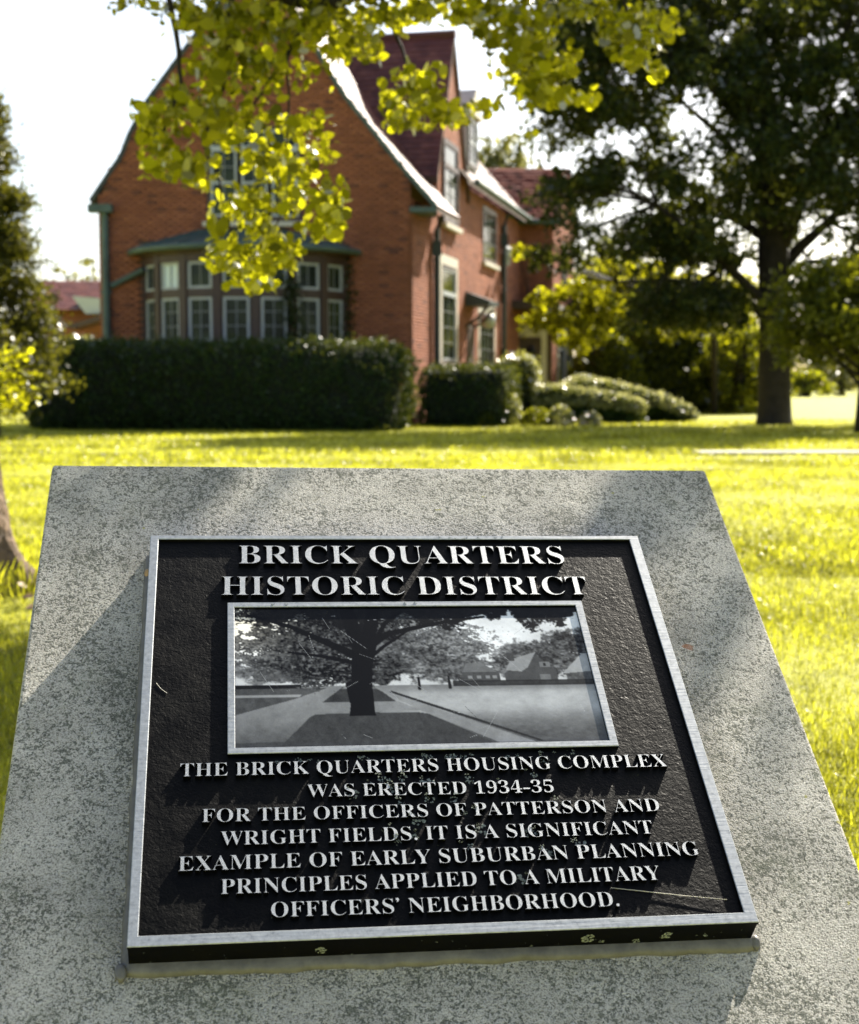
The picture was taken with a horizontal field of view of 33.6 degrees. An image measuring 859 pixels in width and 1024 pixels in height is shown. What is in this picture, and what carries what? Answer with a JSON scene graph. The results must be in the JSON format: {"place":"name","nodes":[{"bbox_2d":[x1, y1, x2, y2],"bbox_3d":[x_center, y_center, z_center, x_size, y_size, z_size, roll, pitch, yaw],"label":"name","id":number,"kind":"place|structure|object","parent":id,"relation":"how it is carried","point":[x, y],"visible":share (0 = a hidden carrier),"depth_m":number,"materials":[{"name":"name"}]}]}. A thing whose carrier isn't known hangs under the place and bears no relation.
{"place":"outdoors","nodes":[
{"label":"outdoors","id":0,"kind":"place"},
{"bbox_2d":[29,281,100,339],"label":"neighbour house","id":1,"kind":"structure","parent":0,"point":[80,301],"depth_m":78.39,"materials":[{"name":"red brick"}]},
{"bbox_2d":[0,389,858,870],"bbox_3d":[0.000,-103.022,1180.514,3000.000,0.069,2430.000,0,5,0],"label":"ground","id":2,"kind":"structure","parent":0,"point":[828,407],"depth_m":14.98,"materials":[{"name":"green plant"}]},
{"bbox_2d":[0,542,38,604],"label":"grass tuft","id":3,"kind":"object","parent":2,"relation":"on","point":[12,574],"visible":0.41,"depth_m":6.02,"materials":[{"name":"plant"}]},
{"bbox_2d":[0,342,48,421],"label":"sapling","id":4,"kind":"object","parent":2,"relation":"on","point":[6,373],"visible":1,"depth_m":10.78,"materials":[{"name":"yellow plant"}]},
{"bbox_2d":[18,582,33,609],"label":"fallen leaves","id":5,"kind":"object","parent":2,"relation":"on","point":[29,595],"visible":0.1,"depth_m":5.68,"materials":[{"name":"brown plant"}]},
{"bbox_2d":[0,87,85,435],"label":"conifer","id":6,"kind":"object","parent":2,"relation":"on","point":[16,250],"visible":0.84,"depth_m":24.18,"materials":[{"name":"green plant"}]},
{"bbox_2d":[20,334,99,407],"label":"garden bush","id":7,"kind":"object","parent":2,"relation":"on","point":[86,337],"visible":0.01,"depth_m":51.69,"materials":[{"name":"green plant"}]},
{"bbox_2d":[43,266,82,281],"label":"background tree","id":8,"kind":"object","parent":2,"relation":"on","point":[58,270],"visible":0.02,"depth_m":94.00,"materials":[{"name":"green plant"}]},
{"bbox_2d":[68,257,98,281],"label":"background tree","id":9,"kind":"object","parent":2,"relation":"on","point":[88,262],"visible":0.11,"depth_m":108.34,"materials":[{"name":"green plant"}]},
{"bbox_2d":[19,329,424,430],"bbox_3d":[-4.300,-2.710,29.383,8.410,2.107,3.031,0,5,0],"label":"clipped hedge","id":10,"kind":"object","parent":2,"relation":"on","point":[250,382],"visible":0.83,"depth_m":28.41,"materials":[{"name":"green plant"}]},
{"bbox_2d":[87,0,579,423],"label":"brick house","id":11,"kind":"structure","parent":2,"relation":"on","point":[434,231],"depth_m":32.60,"materials":[{"name":"red brick"}]},
{"bbox_2d":[206,127,240,220],"bbox_3d":[-4.685,-7.713,32.397,0.774,2.122,0.060,0,5,0],"label":"window","id":12,"kind":"structure","parent":11,"relation":"in","point":[230,171],"depth_m":32.40,"materials":[{"name":"grey glass"}]},
{"bbox_2d":[127,227,361,342],"bbox_3d":[-4.237,-4.209,31.963,5.576,4.521,2.264,0,5,0],"label":"bow window","id":13,"kind":"structure","parent":11,"relation":"in","point":[180,295],"depth_m":31.53,"materials":[{"name":"grey glass"}]},
{"bbox_2d":[240,126,271,220],"bbox_3d":[-3.991,-7.713,32.397,0.774,2.122,0.060,0,5,0],"label":"window","id":14,"kind":"structure","parent":11,"relation":"in","point":[250,177],"depth_m":32.40,"materials":[{"name":"grey glass"}]},
{"bbox_2d":[271,126,301,220],"bbox_3d":[-3.297,-7.713,32.397,0.774,2.122,0.060,0,5,0],"label":"window","id":15,"kind":"structure","parent":11,"relation":"in","point":[279,137],"depth_m":32.40,"materials":[{"name":"grey glass"}]},
{"bbox_2d":[278,255,357,341],"bbox_3d":[-2.427,-3.860,31.947,0.603,3.924,2.197,5,7,44],"label":"ivy","id":16,"kind":"object","parent":11,"relation":"attached to","point":[295,311],"visible":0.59,"depth_m":31.33,"materials":[{"name":"green plant"}]},
{"bbox_2d":[440,254,459,365],"bbox_3d":[0.532,-5.112,36.471,0.140,2.850,2.080,1,5,13],"label":"window","id":17,"kind":"structure","parent":11,"relation":"in","point":[448,265],"depth_m":36.49,"materials":[{"name":"white glass"}]},
{"bbox_2d":[442,137,462,233],"bbox_3d":[0.585,-8.274,36.180,0.140,2.200,1.920,1,5,13],"label":"window","id":18,"kind":"structure","parent":11,"relation":"in","point":[450,151],"depth_m":36.18,"materials":[{"name":"white glass"}]},
{"bbox_2d":[466,327,473,364],"bbox_3d":[1.121,-3.938,39.271,0.050,2.300,0.900,1,5,13],"label":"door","id":19,"kind":"structure","parent":11,"relation":"in","point":[470,331],"depth_m":39.10,"materials":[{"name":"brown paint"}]},
{"bbox_2d":[477,307,495,365],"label":"window","id":20,"kind":"structure","parent":11,"relation":"in","point":[486,336],"depth_m":41.47,"materials":[{"name":"white glass"}]},
{"bbox_2d":[481,205,499,270],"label":"window","id":21,"kind":"structure","parent":11,"relation":"in","point":[489,258],"depth_m":41.63,"materials":[{"name":"white glass"}]},
{"bbox_2d":[518,325,546,384],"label":"front door","id":22,"kind":"structure","parent":11,"relation":"in","point":[539,342],"depth_m":46.92,"materials":[{"name":"brown paint"}]},
{"bbox_2d":[556,306,565,382],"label":"window","id":23,"kind":"structure","parent":11,"relation":"in","point":[560,372],"depth_m":48.89,"materials":[{"name":"grey glass"}]},
{"bbox_2d":[561,242,567,286],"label":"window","id":24,"kind":"structure","parent":11,"relation":"in","point":[565,279],"depth_m":49.17,"materials":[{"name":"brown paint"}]},
{"bbox_2d":[565,315,572,377],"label":"window","id":25,"kind":"structure","parent":11,"relation":"in","point":[568,358],"depth_m":50.57,"materials":[{"name":"grey glass"}]},
{"bbox_2d":[0,0,684,595],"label":"leaning tree","id":26,"kind":"object","parent":2,"relation":"on","point":[532,58],"visible":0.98,"depth_m":6.70,"materials":[{"name":"green plant"}]},
{"bbox_2d":[0,466,858,1023],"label":"stone marker","id":27,"kind":"object","parent":2,"relation":"on","point":[66,842],"visible":0.59,"depth_m":1.52,"materials":[{"name":"grey stone"}]},
{"bbox_2d":[127,536,758,963],"bbox_3d":[-0.009,0.229,1.574,0.610,0.037,0.561,0,42,-8],"label":"plaque","id":28,"kind":"object","parent":27,"relation":"on","point":[371,744],"visible":1,"depth_m":1.52,"materials":[{"name":"black metal"}]},
{"bbox_2d":[416,355,530,426],"bbox_3d":[1.053,-2.823,33.086,2.392,1.632,3.708,1,5,11],"label":"clipped hedge","id":29,"kind":"object","parent":2,"relation":"on","point":[463,393],"visible":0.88,"depth_m":31.61,"materials":[{"name":"green plant"}]},
{"bbox_2d":[472,411,498,426],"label":"bedding plant","id":30,"kind":"object","parent":2,"relation":"on","point":[480,418],"visible":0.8,"depth_m":31.45,"materials":[{"name":"green plant"}]},
{"bbox_2d":[478,126,541,168],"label":"background tree","id":31,"kind":"object","parent":2,"relation":"on","point":[496,159],"visible":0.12,"depth_m":68.28,"materials":[{"name":"green plant"}]},
{"bbox_2d":[499,391,523,425],"bbox_3d":[1.803,-2.318,31.926,0.657,0.814,0.840,0,5,0],"label":"bedding plant","id":32,"kind":"object","parent":2,"relation":"on","point":[516,410],"visible":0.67,"depth_m":31.69,"materials":[{"name":"green plant"}]},
{"bbox_2d":[496,349,546,411],"bbox_3d":[2.182,-3.121,34.909,1.453,1.892,2.161,0,5,0],"label":"round shrub","id":33,"kind":"object","parent":2,"relation":"on","point":[530,365],"visible":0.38,"depth_m":34.14,"materials":[{"name":"green plant"}]},
{"bbox_2d":[520,406,554,425],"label":"bedding plant","id":34,"kind":"object","parent":2,"relation":"on","point":[537,412],"visible":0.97,"depth_m":31.54,"materials":[{"name":"green plant"}]},
{"bbox_2d":[543,403,576,425],"bbox_3d":[2.930,-2.176,31.924,0.741,0.530,0.809,-3,6,-31],"label":"bedding plant","id":35,"kind":"object","parent":2,"relation":"on","point":[567,415],"visible":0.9,"depth_m":31.71,"materials":[{"name":"green plant"}]},
{"bbox_2d":[564,372,598,379],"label":"round shrub","id":36,"kind":"object","parent":2,"relation":"on","point":[587,375],"visible":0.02,"depth_m":39.75,"materials":[{"name":"green plant"}]},
{"bbox_2d":[529,382,648,422],"bbox_3d":[3.813,-2.649,34.503,2.948,1.007,1.690,0,5,0],"label":"spreading shrub","id":37,"kind":"object","parent":2,"relation":"on","point":[610,406],"visible":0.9,"depth_m":33.85,"materials":[{"name":"green plant"}]},
{"bbox_2d":[578,410,602,425],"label":"bedding plant","id":38,"kind":"object","parent":2,"relation":"on","point":[589,417],"visible":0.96,"depth_m":31.51,"materials":[{"name":"green plant"}]},
{"bbox_2d":[565,331,649,389],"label":"bush thicket","id":39,"kind":"object","parent":2,"relation":"on","point":[616,357],"visible":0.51,"depth_m":47.21,"materials":[{"name":"green plant"}]},
{"bbox_2d":[572,240,657,360],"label":"background tree","id":40,"kind":"object","parent":2,"relation":"on","point":[595,259],"visible":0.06,"depth_m":51.91,"materials":[{"name":"green plant"}]},
{"bbox_2d":[559,373,699,421],"bbox_3d":[4.964,-2.927,36.376,3.684,1.243,2.294,0,5,0],"label":"spreading shrub","id":41,"kind":"object","parent":2,"relation":"on","point":[662,406],"visible":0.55,"depth_m":35.52,"materials":[{"name":"green plant"}]},
{"bbox_2d":[510,243,757,413],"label":"young maple","id":42,"kind":"object","parent":2,"relation":"on","point":[553,322],"visible":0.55,"depth_m":43.34,"materials":[{"name":"green plant"}]},
{"bbox_2d":[494,0,858,424],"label":"shade tree","id":43,"kind":"object","parent":2,"relation":"on","point":[740,76],"visible":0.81,"depth_m":30.37,"materials":[{"name":"green plant"}]},
{"bbox_2d":[616,273,758,343],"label":"background tree","id":44,"kind":"object","parent":2,"relation":"on","point":[755,317],"visible":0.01,"depth_m":50.26,"materials":[{"name":"green plant"}]},
{"bbox_2d":[621,326,757,412],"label":"bush thicket","id":45,"kind":"object","parent":2,"relation":"on","point":[664,363],"visible":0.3,"depth_m":47.89,"materials":[{"name":"green plant"}]},
{"bbox_2d":[676,323,792,413],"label":"background tree","id":46,"kind":"object","parent":2,"relation":"on","point":[740,370],"visible":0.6,"depth_m":46.52,"materials":[{"name":"green plant"}]},
{"bbox_2d":[756,363,805,387],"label":"background tree","id":47,"kind":"object","parent":2,"relation":"on","point":[797,369],"visible":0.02,"depth_m":138.31,"materials":[{"name":"green plant"}]},
{"bbox_2d":[744,242,858,432],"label":"background tree","id":48,"kind":"object","parent":2,"relation":"on","point":[833,330],"visible":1,"depth_m":26.50,"materials":[{"name":"green plant"}]},
{"bbox_2d":[791,368,837,396],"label":"background tree","id":49,"kind":"object","parent":2,"relation":"on","point":[804,381],"visible":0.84,"depth_m":119.11,"materials":[{"name":"green plant"}]},
{"bbox_2d":[791,332,858,393],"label":"background tree","id":50,"kind":"object","parent":2,"relation":"on","point":[800,362],"visible":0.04,"depth_m":168.52,"materials":[{"name":"green plant"}]},
{"bbox_2d":[803,351,858,395],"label":"background tree","id":51,"kind":"object","parent":2,"relation":"on","point":[844,383],"visible":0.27,"depth_m":134.07,"materials":[{"name":"green plant"}]},
{"bbox_2d":[0,0,858,383],"label":"sky","id":52,"kind":"structure","parent":0,"point":[71,71],"materials":[{"name":"white"}]},
{"bbox_2d":[692,450,858,455],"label":"path","id":53,"kind":"structure","parent":0,"point":[779,452],"depth_m":18.59,"materials":[{"name":"concrete"}]}
]}

